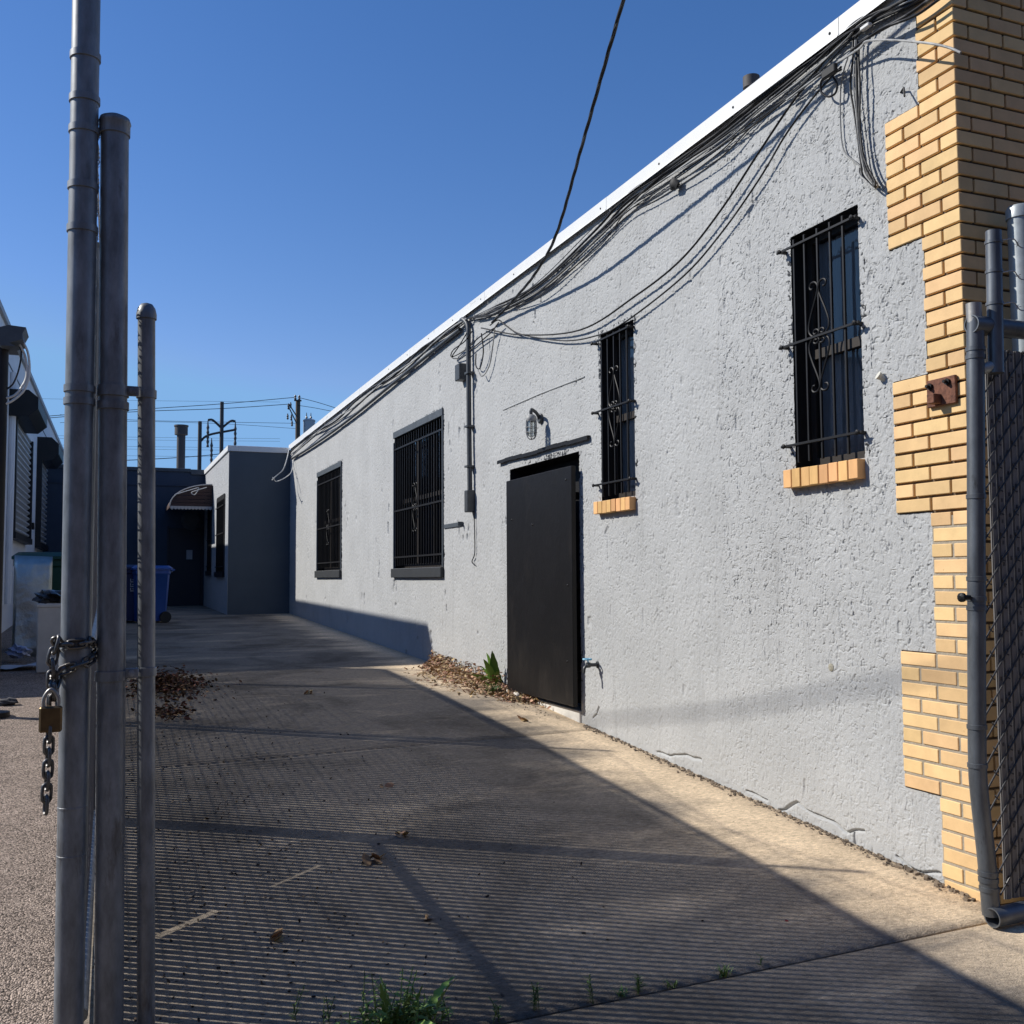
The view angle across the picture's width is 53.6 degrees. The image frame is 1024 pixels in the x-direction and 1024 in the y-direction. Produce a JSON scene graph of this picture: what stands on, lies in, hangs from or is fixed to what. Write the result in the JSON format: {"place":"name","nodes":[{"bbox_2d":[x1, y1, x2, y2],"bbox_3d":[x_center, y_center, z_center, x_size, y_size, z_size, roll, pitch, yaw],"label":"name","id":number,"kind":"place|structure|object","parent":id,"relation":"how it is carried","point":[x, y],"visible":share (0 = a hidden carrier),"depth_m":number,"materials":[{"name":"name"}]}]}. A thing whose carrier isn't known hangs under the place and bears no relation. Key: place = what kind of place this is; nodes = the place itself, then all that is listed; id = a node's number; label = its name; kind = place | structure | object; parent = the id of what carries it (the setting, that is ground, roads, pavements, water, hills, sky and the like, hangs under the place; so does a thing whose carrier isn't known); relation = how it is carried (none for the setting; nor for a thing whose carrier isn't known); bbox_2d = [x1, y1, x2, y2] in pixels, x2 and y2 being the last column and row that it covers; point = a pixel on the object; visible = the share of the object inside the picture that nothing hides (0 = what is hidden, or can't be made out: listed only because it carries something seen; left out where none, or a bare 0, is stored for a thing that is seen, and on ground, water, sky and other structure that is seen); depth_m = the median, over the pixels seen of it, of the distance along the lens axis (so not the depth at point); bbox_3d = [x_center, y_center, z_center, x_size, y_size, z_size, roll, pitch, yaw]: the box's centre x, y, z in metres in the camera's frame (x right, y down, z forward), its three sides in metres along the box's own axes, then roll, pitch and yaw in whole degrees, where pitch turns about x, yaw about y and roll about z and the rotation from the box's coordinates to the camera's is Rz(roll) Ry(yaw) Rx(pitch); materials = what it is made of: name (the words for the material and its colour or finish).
{"place":"outdoors","nodes":[
{"label":"outdoors","id":0,"kind":"place"},
{"bbox_2d":[0,626,58,1023],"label":"asphalt yard","id":1,"kind":"structure","parent":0,"point":[28,837],"depth_m":5.48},
{"bbox_2d":[0,697,17,705],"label":"rag","id":2,"kind":"object","parent":1,"relation":"on","point":[8,701],"visible":1,"depth_m":9.66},
{"bbox_2d":[0,325,28,718],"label":"lamp post","id":3,"kind":"object","parent":1,"relation":"on","point":[12,337],"visible":0.98,"depth_m":9.14,"materials":[{"name":"black paint"}]},
{"bbox_2d":[7,347,21,389],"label":"lamp cable","id":4,"kind":"object","parent":3,"relation":"hanging from","point":[11,385],"visible":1,"depth_m":9.26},
{"bbox_2d":[6,344,27,398],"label":"lamp cable","id":5,"kind":"object","parent":3,"relation":"hanging from","point":[25,379],"visible":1,"depth_m":9.27,"materials":[{"name":"grey plastic"}]},
{"bbox_2d":[6,342,30,404],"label":"lamp cable","id":6,"kind":"object","parent":3,"relation":"hanging from","point":[27,381],"visible":0.98,"depth_m":9.28,"materials":[{"name":"grey plastic"}]},
{"bbox_2d":[0,662,35,668],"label":"plastic sheet","id":7,"kind":"object","parent":1,"relation":"on","point":[11,666],"visible":0.81,"depth_m":12.51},
{"bbox_2d":[4,643,32,658],"bbox_3d":[-6.485,1.822,13.316,0.347,0.203,0.277,1,-4,-22],"label":"crumpled packaging","id":8,"kind":"object","parent":1,"relation":"on","point":[15,650],"visible":1,"depth_m":13.24},
{"bbox_2d":[12,555,52,656],"bbox_3d":[-6.649,1.300,14.044,0.490,1.402,0.275,1,-4,-22],"label":"metal panel","id":9,"kind":"object","parent":1,"relation":"on","point":[32,575],"visible":0.69,"depth_m":14.04,"materials":[{"name":"metal"}]},
{"bbox_2d":[11,552,61,589],"bbox_3d":[-6.916,1.319,15.083,0.935,1.425,0.977,1,-4,-22],"label":"refuse bin","id":10,"kind":"object","parent":1,"relation":"on","point":[56,570],"visible":0.03,"depth_m":14.76,"materials":[{"name":"green plastic"}]},
{"bbox_2d":[36,603,60,672],"bbox_3d":[-5.654,1.532,12.416,0.309,0.834,0.444,1,-4,-22],"label":"white box bin","id":11,"kind":"object","parent":1,"relation":"on","point":[48,621],"visible":0.53,"depth_m":12.21,"materials":[{"name":"plastic"}]},
{"bbox_2d":[32,589,60,603],"bbox_3d":[-5.663,1.056,12.485,0.452,0.213,0.560,1,-4,-22],"label":"bin bag","id":12,"kind":"object","parent":11,"relation":"on","point":[47,596],"visible":0.69,"depth_m":12.28,"materials":[{"name":"black"}]},
{"bbox_2d":[0,0,859,469],"label":"sky","id":13,"kind":"structure","parent":0,"point":[317,187],"materials":[{"name":"blue"}]},
{"bbox_2d":[84,605,986,1023],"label":"driveway","id":14,"kind":"structure","parent":0,"point":[682,877],"depth_m":5.52,"materials":[{"name":"concrete"}]},
{"bbox_2d":[130,566,174,622],"bbox_3d":[-7.275,1.654,20.407,0.809,1.145,0.642,2,-5,-35],"label":"wheelie bin","id":15,"kind":"object","parent":14,"relation":"on","point":[162,576],"visible":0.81,"depth_m":20.24,"materials":[{"name":"blue plastic"}]},
{"bbox_2d":[126,663,241,732],"bbox_3d":[-3.599,1.875,10.798,1.472,0.252,4.844,1,-4,-22],"label":"leaf pile","id":16,"kind":"object","parent":14,"relation":"on","point":[173,683],"visible":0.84,"depth_m":10.50,"materials":[{"name":"plant"}]},
{"bbox_2d":[269,928,283,941],"bbox_3d":[-1.029,1.843,4.422,0.068,0.052,0.097,1,-4,-22],"label":"dead leaf","id":17,"kind":"object","parent":14,"relation":"on","point":[276,936],"visible":1,"depth_m":4.41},
{"bbox_2d":[289,986,304,1020],"bbox_3d":[-0.789,1.807,3.709,0.068,0.133,0.069,3,-5,-39],"label":"weed","id":18,"kind":"object","parent":14,"relation":"on","point":[294,1005],"visible":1,"depth_m":3.72,"materials":[{"name":"green plant"}]},
{"bbox_2d":[320,996,336,1023],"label":"weed","id":19,"kind":"object","parent":14,"relation":"on","point":[328,1014],"visible":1,"depth_m":3.69,"materials":[{"name":"green plant"}]},
{"bbox_2d":[361,853,385,866],"bbox_3d":[-0.728,1.849,5.426,0.167,0.062,0.093,3,-5,-39],"label":"dead leaf","id":20,"kind":"object","parent":14,"relation":"on","point":[366,858],"visible":1,"depth_m":5.41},
{"bbox_2d":[395,831,408,837],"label":"dead leaf","id":21,"kind":"object","parent":14,"relation":"on","point":[399,834],"visible":1,"depth_m":5.87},
{"bbox_2d":[92,672,728,1023],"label":"leaf scraps","id":22,"kind":"object","parent":14,"relation":"on","point":[217,967],"visible":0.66,"depth_m":5.06,"materials":[{"name":"plant"}]},
{"bbox_2d":[400,650,550,708],"bbox_3d":[-0.732,1.849,11.442,0.860,0.332,3.953,1,-4,-22],"label":"leaf pile","id":23,"kind":"object","parent":14,"relation":"on","point":[434,663],"visible":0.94,"depth_m":11.32,"materials":[{"name":"plant"}]},
{"bbox_2d":[472,651,501,686],"bbox_3d":[-0.264,1.715,11.038,0.227,0.428,0.444,3,-5,-38],"label":"weed","id":24,"kind":"object","parent":14,"relation":"on","point":[491,668],"visible":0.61,"depth_m":10.96,"materials":[{"name":"green plant"}]},
{"bbox_2d":[488,996,503,1023],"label":"weed","id":25,"kind":"object","parent":14,"relation":"on","point":[496,1012],"visible":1,"depth_m":3.72,"materials":[{"name":"green plant"}]},
{"bbox_2d":[529,981,543,1010],"bbox_3d":[0.089,1.825,3.809,0.061,0.110,0.060,3,-5,-41],"label":"weed","id":26,"kind":"object","parent":14,"relation":"on","point":[535,999],"visible":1,"depth_m":3.81,"materials":[{"name":"green plant"}]},
{"bbox_2d":[583,974,594,1003],"bbox_3d":[0.294,1.831,3.882,0.057,0.104,0.071,1,-4,-22],"label":"weed","id":27,"kind":"object","parent":14,"relation":"on","point":[590,986],"visible":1,"depth_m":3.88,"materials":[{"name":"green plant"}]},
{"bbox_2d":[631,973,645,993],"bbox_3d":[0.497,1.849,3.964,0.062,0.076,0.068,2,-4,-33],"label":"weed","id":28,"kind":"object","parent":14,"relation":"on","point":[638,987],"visible":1,"depth_m":3.97,"materials":[{"name":"green plant"}]},
{"bbox_2d":[475,679,975,901],"bbox_3d":[0.609,1.956,9.131,0.130,0.506,8.882,1,-4,-22],"label":"wall foot debris","id":29,"kind":"object","parent":14,"relation":"on","point":[927,877],"depth_m":6.20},
{"bbox_2d":[509,922,1023,1023],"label":"sidewalk","id":30,"kind":"structure","parent":0,"point":[973,975],"depth_m":3.95,"materials":[{"name":"concrete"}]},
{"bbox_2d":[957,229,1023,927],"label":"slatted gate","id":31,"kind":"structure","parent":30,"relation":"on","point":[994,371],"depth_m":4.83,"materials":[{"name":"metal"}]},
{"bbox_3d":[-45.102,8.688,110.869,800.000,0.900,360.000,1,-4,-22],"label":"ground","id":32,"kind":"structure","parent":0,"visible":0},
{"bbox_2d":[0,300,63,632],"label":"neighbour building","id":33,"kind":"structure","parent":32,"relation":"on","point":[34,450],"depth_m":19.91,"materials":[{"name":"white paint"}]},
{"bbox_2d":[53,0,100,1023],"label":"fence post","id":34,"kind":"object","parent":32,"relation":"on","point":[79,391],"visible":0.94,"depth_m":3.53,"materials":[{"name":"metal"}]},
{"bbox_2d":[40,634,97,815],"bbox_3d":[-1.504,0.724,3.498,0.100,0.604,0.234,-4,-5,43],"label":"chain","id":35,"kind":"object","parent":34,"relation":"hanging from","point":[52,673],"visible":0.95,"depth_m":3.45,"materials":[{"name":"metal"}]},
{"bbox_2d":[39,688,62,732],"bbox_3d":[-1.559,0.669,3.426,0.072,0.149,0.028,1,-4,-22],"label":"padlock","id":36,"kind":"object","parent":35,"relation":"hanging from","point":[51,716],"visible":1,"depth_m":3.41,"materials":[{"name":"gold metal"}]},
{"bbox_2d":[84,137,99,1020],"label":"chain link gate","id":37,"kind":"structure","parent":34,"relation":"attached to","point":[90,870],"depth_m":4.39,"materials":[{"name":"metal"}]},
{"bbox_2d":[94,112,130,1023],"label":"gate post","id":38,"kind":"object","parent":32,"relation":"on","point":[112,408],"visible":0.98,"depth_m":3.58,"materials":[{"name":"metal"}]},
{"bbox_2d":[43,464,204,605],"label":"building","id":39,"kind":"structure","parent":32,"relation":"on","point":[179,541],"depth_m":28.10,"materials":[{"name":"blue paint"}]},
{"bbox_2d":[174,424,188,467],"bbox_3d":[-10.328,-1.502,31.594,0.429,2.440,0.440,1,-4,-22],"label":"vent stack","id":40,"kind":"object","parent":39,"relation":"on","point":[181,431],"visible":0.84,"depth_m":31.51,"materials":[{"name":"grey metal"}]},
{"bbox_2d":[167,526,203,605],"bbox_3d":[-9.083,1.545,28.158,0.970,2.300,0.109,1,-4,-22],"label":"door","id":41,"kind":"structure","parent":39,"relation":"in","point":[186,582],"depth_m":28.19,"materials":[{"name":"grey"}]},
{"bbox_2d":[197,421,236,469],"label":"transmission pole","id":42,"kind":"object","parent":32,"relation":"on","point":[199,453],"visible":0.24,"depth_m":106.11,"materials":[{"name":"grey metal"}]},
{"bbox_2d":[206,402,236,453],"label":"transmission pole","id":43,"kind":"object","parent":32,"relation":"on","point":[222,425],"visible":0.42,"depth_m":106.94,"materials":[{"name":"grey metal"}]},
{"bbox_2d":[203,445,289,614],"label":"wing","id":44,"kind":"structure","parent":32,"relation":"on","point":[247,544],"depth_m":23.48,"materials":[{"name":"paint"}]},
{"bbox_2d":[165,484,211,511],"bbox_3d":[-8.709,-0.332,27.215,1.076,0.691,2.168,1,-4,-22],"label":"awning","id":45,"kind":"object","parent":44,"relation":"attached to","point":[191,502],"visible":0.99,"depth_m":26.27,"materials":[{"name":"brown"}]},
{"bbox_2d":[205,509,211,575],"bbox_3d":[-8.039,0.794,27.017,0.160,1.800,1.080,1,-4,-22],"label":"window","id":46,"kind":"structure","parent":44,"relation":"in","point":[209,512],"depth_m":26.81,"materials":[{"name":"black paint"}]},
{"bbox_2d":[214,493,225,576],"bbox_3d":[-7.033,0.593,24.546,0.160,1.970,1.830,1,-4,-22],"label":"window","id":47,"kind":"structure","parent":44,"relation":"in","point":[220,503],"depth_m":24.31,"materials":[{"name":"black paint"}]},
{"bbox_2d":[287,395,314,439],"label":"utility pole","id":48,"kind":"object","parent":32,"relation":"on","point":[308,423],"visible":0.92,"depth_m":69.99,"materials":[{"name":"brown wood"}]},
{"bbox_2d":[50,404,287,417],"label":"power line","id":49,"kind":"object","parent":48,"relation":"attached to","point":[202,409],"visible":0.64,"depth_m":67.63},
{"bbox_2d":[51,397,294,415],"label":"power line","id":50,"kind":"object","parent":48,"relation":"attached to","point":[209,404],"visible":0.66,"depth_m":67.86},
{"bbox_2d":[289,0,1023,904],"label":"warehouse","id":51,"kind":"structure","parent":32,"relation":"on","point":[715,524],"depth_m":6.91,"materials":[{"name":"paint"}]},
{"bbox_2d":[314,459,342,577],"bbox_3d":[-3.448,0.187,19.671,0.315,2.170,2.330,1,-4,-22],"label":"window","id":52,"kind":"structure","parent":51,"relation":"in","point":[329,482],"depth_m":19.79,"materials":[{"name":"black paint"}]},
{"bbox_2d":[291,327,461,459],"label":"cable","id":53,"kind":"object","parent":51,"relation":"attached to","point":[437,347],"visible":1,"depth_m":15.40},
{"bbox_2d":[290,323,463,457],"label":"cable","id":54,"kind":"object","parent":51,"relation":"attached to","point":[383,384],"visible":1,"depth_m":15.52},
{"bbox_2d":[290,318,466,454],"bbox_3d":[-2.816,-1.826,17.713,0.020,0.278,12.097,1,-4,-22],"label":"cable","id":55,"kind":"object","parent":51,"relation":"attached to","point":[385,379],"visible":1,"depth_m":15.33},
{"bbox_2d":[290,315,467,452],"bbox_3d":[-2.837,-1.876,17.849,0.032,0.244,12.193,1,-4,-22],"label":"cable","id":56,"kind":"object","parent":51,"relation":"attached to","point":[409,361],"visible":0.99,"depth_m":15.99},
{"bbox_2d":[391,407,444,577],"bbox_3d":[-1.228,-0.195,14.212,0.315,2.220,2.440,1,-4,-22],"label":"window","id":57,"kind":"structure","parent":51,"relation":"in","point":[418,447],"depth_m":14.36,"materials":[{"name":"black paint"}]},
{"bbox_2d":[444,522,462,528],"bbox_3d":[-0.762,0.165,12.659,0.066,0.052,0.726,1,-4,-22],"label":"steel bracket","id":58,"kind":"object","parent":51,"relation":"attached to","point":[457,524],"visible":1,"depth_m":12.63,"materials":[{"name":"metal"}]},
{"bbox_2d":[455,317,474,512],"bbox_3d":[-0.569,-1.179,12.218,0.102,2.388,0.444,1,-4,-22],"label":"conduit","id":59,"kind":"object","parent":51,"relation":"attached to","point":[463,372],"visible":0.98,"depth_m":12.06,"materials":[{"name":"metal"}]},
{"bbox_2d":[450,326,496,356],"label":"cable","id":60,"kind":"object","parent":59,"relation":"attached to","point":[471,344],"visible":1,"depth_m":12.09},
{"bbox_2d":[451,322,498,358],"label":"cable","id":61,"kind":"object","parent":59,"relation":"hanging from","point":[474,346],"visible":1,"depth_m":12.11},
{"bbox_2d":[475,333,483,369],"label":"cable","id":62,"kind":"object","parent":51,"relation":"attached to","point":[482,354],"visible":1,"depth_m":11.66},
{"bbox_2d":[477,329,494,376],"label":"cable","id":63,"kind":"object","parent":51,"relation":"attached to","point":[490,358],"visible":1,"depth_m":11.45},
{"bbox_2d":[526,408,542,439],"bbox_3d":[0.236,-0.873,10.129,0.120,0.322,0.247,-4,-5,43],"label":"wall lamp","id":64,"kind":"object","parent":51,"relation":"attached to","point":[530,417],"visible":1,"depth_m":10.08,"materials":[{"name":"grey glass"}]},
{"bbox_2d":[506,466,580,706],"bbox_3d":[0.380,0.721,10.040,0.302,2.196,1.613,1,-4,-22],"label":"door","id":65,"kind":"structure","parent":51,"relation":"in","point":[542,583],"depth_m":9.85,"materials":[{"name":"black paint"}]},
{"bbox_2d":[491,0,625,323],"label":"service cable","id":66,"kind":"object","parent":51,"relation":"attached to","point":[616,23],"visible":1,"depth_m":7.93,"materials":[{"name":"rubber"}]},
{"bbox_2d":[582,658,598,672],"bbox_3d":[0.689,1.354,8.925,0.164,0.130,0.088,1,-4,-22],"label":"water spigot","id":67,"kind":"object","parent":51,"relation":"attached to","point":[589,664],"visible":1,"depth_m":8.90,"materials":[{"name":"silver"}]},
{"bbox_2d":[590,315,637,513],"bbox_3d":[0.970,-0.813,8.745,0.300,1.638,0.740,1,-4,-22],"label":"window","id":68,"kind":"structure","parent":51,"relation":"in","point":[618,416],"depth_m":8.85,"materials":[{"name":"black paint"}]},
{"bbox_2d":[481,75,821,335],"bbox_3d":[0.799,-2.098,8.900,0.016,0.836,6.140,1,-4,-22],"label":"cable","id":69,"kind":"object","parent":51,"relation":"attached to","point":[727,200],"visible":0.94,"depth_m":7.52,"materials":[{"name":"rubber"}]},
{"bbox_2d":[786,39,961,100],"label":"cable","id":70,"kind":"object","parent":69,"relation":"attached to","point":[872,40],"visible":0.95,"depth_m":5.59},
{"bbox_2d":[821,63,837,79],"bbox_3d":[1.898,-2.632,6.056,0.030,0.055,0.120,1,-4,-22],"label":"splice box","id":71,"kind":"object","parent":70,"relation":"attached to","point":[829,71],"visible":1,"depth_m":6.04,"materials":[{"name":"grey plastic"}]},
{"bbox_2d":[479,35,848,314],"bbox_3d":[0.905,-2.504,8.712,0.027,0.310,7.179,1,-4,-22],"label":"cable","id":72,"kind":"object","parent":51,"relation":"attached to","point":[668,177],"visible":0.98,"depth_m":7.62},
{"bbox_2d":[488,0,921,314],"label":"cable","id":73,"kind":"object","parent":72,"relation":"on","point":[800,86],"visible":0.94,"depth_m":7.10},
{"bbox_2d":[490,66,841,340],"bbox_3d":[0.862,-2.024,8.755,0.014,0.923,5.904,1,-4,-22],"label":"cable","id":74,"kind":"object","parent":51,"relation":"attached to","point":[756,183],"visible":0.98,"depth_m":7.28,"materials":[{"name":"rubber"}]},
{"bbox_2d":[486,30,856,317],"bbox_3d":[0.899,-2.490,8.722,0.025,0.346,7.135,1,-4,-22],"label":"cable","id":75,"kind":"object","parent":51,"relation":"attached to","point":[669,188],"visible":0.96,"depth_m":7.71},
{"bbox_2d":[469,9,889,319],"bbox_3d":[0.872,-2.553,8.798,0.037,0.302,7.376,1,-4,-22],"label":"cable","id":76,"kind":"object","parent":51,"relation":"attached to","point":[760,98],"visible":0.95,"depth_m":7.45,"materials":[{"name":"rubber"}]},
{"bbox_2d":[469,8,894,317],"bbox_3d":[0.871,-2.534,8.773,0.030,0.273,7.301,1,-4,-22],"label":"cable","id":77,"kind":"object","parent":51,"relation":"attached to","point":[740,119],"visible":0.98,"depth_m":7.22,"materials":[{"name":"rubber"}]},
{"bbox_2d":[474,0,907,315],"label":"cable","id":78,"kind":"object","parent":51,"relation":"attached to","point":[700,145],"visible":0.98,"depth_m":7.34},
{"bbox_2d":[475,0,912,319],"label":"cable","id":79,"kind":"object","parent":51,"relation":"attached to","point":[835,49],"visible":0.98,"depth_m":7.16,"materials":[{"name":"rubber"}]},
{"bbox_2d":[473,0,915,317],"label":"cable","id":80,"kind":"object","parent":51,"relation":"attached to","point":[769,100],"visible":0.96,"depth_m":7.16,"materials":[{"name":"rubber"}]},
{"bbox_2d":[470,0,919,318],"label":"cable","id":81,"kind":"object","parent":80,"relation":"hanging from","point":[849,41],"visible":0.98,"depth_m":7.34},
{"bbox_2d":[669,177,679,190],"bbox_3d":[1.250,-2.521,7.793,0.101,0.097,0.065,-4,-5,42],"label":"cable splice","id":82,"kind":"object","parent":81,"relation":"hanging from","point":[674,183],"visible":1,"depth_m":7.77,"materials":[{"name":"plastic"}]},
{"bbox_2d":[855,0,905,38],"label":"cable","id":83,"kind":"object","parent":80,"relation":"attached to","point":[874,16],"visible":0.83,"depth_m":5.71,"materials":[{"name":"plastic"}]},
{"bbox_2d":[855,39,875,187],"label":"hanging cable","id":84,"kind":"object","parent":83,"relation":"hanging from","point":[857,104],"visible":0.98,"depth_m":5.89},
{"bbox_2d":[469,0,924,320],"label":"cable","id":85,"kind":"object","parent":51,"relation":"attached to","point":[758,112],"visible":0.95,"depth_m":7.26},
{"bbox_2d":[776,200,870,488],"bbox_3d":[1.987,-0.997,6.245,0.300,1.665,0.750,1,-4,-22],"label":"window","id":86,"kind":"structure","parent":51,"relation":"in","point":[829,447],"depth_m":6.32,"materials":[{"name":"black paint"}]},
{"bbox_2d":[810,68,841,97],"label":"cable","id":87,"kind":"object","parent":51,"relation":"attached to","point":[820,86],"visible":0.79,"depth_m":6.12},
{"bbox_2d":[840,57,859,166],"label":"hanging cable","id":88,"kind":"object","parent":51,"relation":"hanging from","point":[849,157],"visible":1,"depth_m":6.07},
{"bbox_2d":[849,40,880,187],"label":"hanging cable","id":89,"kind":"object","parent":51,"relation":"hanging from","point":[852,102],"visible":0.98,"depth_m":5.96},
{"bbox_2d":[853,40,878,187],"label":"hanging cable","id":90,"kind":"object","parent":51,"relation":"hanging from","point":[855,108],"visible":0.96,"depth_m":5.94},
{"bbox_2d":[857,40,876,187],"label":"hanging cable","id":91,"kind":"object","parent":51,"relation":"hanging from","point":[860,134],"visible":1,"depth_m":5.86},
{"bbox_2d":[858,168,878,189],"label":"hanging cable","id":92,"kind":"object","parent":51,"relation":"hanging from","point":[866,181],"visible":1,"depth_m":5.81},
{"bbox_2d":[875,371,885,381],"bbox_3d":[2.090,-0.765,5.735,0.064,0.062,0.052,0,-4,-2],"label":"wall plug","id":93,"kind":"object","parent":51,"relation":"attached to","point":[880,376],"depth_m":5.72,"materials":[{"name":"beige"}]},
{"bbox_2d":[850,0,939,51],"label":"cable","id":94,"kind":"object","parent":51,"relation":"attached to","point":[897,22],"visible":0.98,"depth_m":5.57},
{"bbox_2d":[859,0,931,42],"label":"cable","id":95,"kind":"object","parent":51,"relation":"attached to","point":[916,9],"visible":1,"depth_m":5.50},
{"bbox_2d":[860,22,871,31],"bbox_3d":[2.011,-2.756,5.756,0.030,0.022,0.070,1,-4,-22],"label":"cable clamp","id":96,"kind":"object","parent":95,"relation":"attached to","point":[865,27],"visible":1,"depth_m":5.74,"materials":[{"name":"grey"}]},
{"bbox_2d":[925,375,957,407],"bbox_3d":[2.224,-0.629,5.288,0.072,0.145,0.195,1,-4,-22],"label":"rusty plate","id":97,"kind":"object","parent":51,"relation":"attached to","point":[942,391],"visible":1,"depth_m":5.28,"materials":[{"name":"brown metal"}]},
{"bbox_2d":[1005,203,1023,351],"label":"fence post","id":98,"kind":"object","parent":32,"relation":"on","point":[1014,217],"visible":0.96,"depth_m":5.17,"materials":[{"name":"metal"}]},
{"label":"joint soil","id":99,"kind":"structure","parent":0,"visible":0},
{"bbox_2d":[125,303,156,1023],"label":"gate stile","id":100,"kind":"object","parent":99,"relation":"on","point":[144,393],"visible":1,"depth_m":3.64,"materials":[{"name":"metal"}]},
{"bbox_2d":[325,966,458,1023],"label":"weed","id":101,"kind":"object","parent":99,"relation":"on","point":[397,1014],"visible":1,"depth_m":3.64,"materials":[{"name":"green plant"}]},
{"bbox_2d":[716,963,736,977],"bbox_3d":[0.869,1.868,4.138,0.103,0.057,0.105,1,-4,-22],"label":"weed","id":102,"kind":"object","parent":99,"relation":"on","point":[725,974],"visible":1,"depth_m":4.13,"materials":[{"name":"green plant"}]},
{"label":"chain link fence","id":103,"kind":"object","parent":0,"visible":0},
{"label":"chain link gate","id":104,"kind":"object","parent":103,"relation":"attached to","visible":0},
{"bbox_2d":[97,164,99,242],"bbox_3d":[-2.350,-1.710,5.774,0.032,1.142,4.394,1,-4,-21],"label":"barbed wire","id":105,"kind":"object","parent":104,"relation":"attached to","point":[99,215],"visible":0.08,"depth_m":5.69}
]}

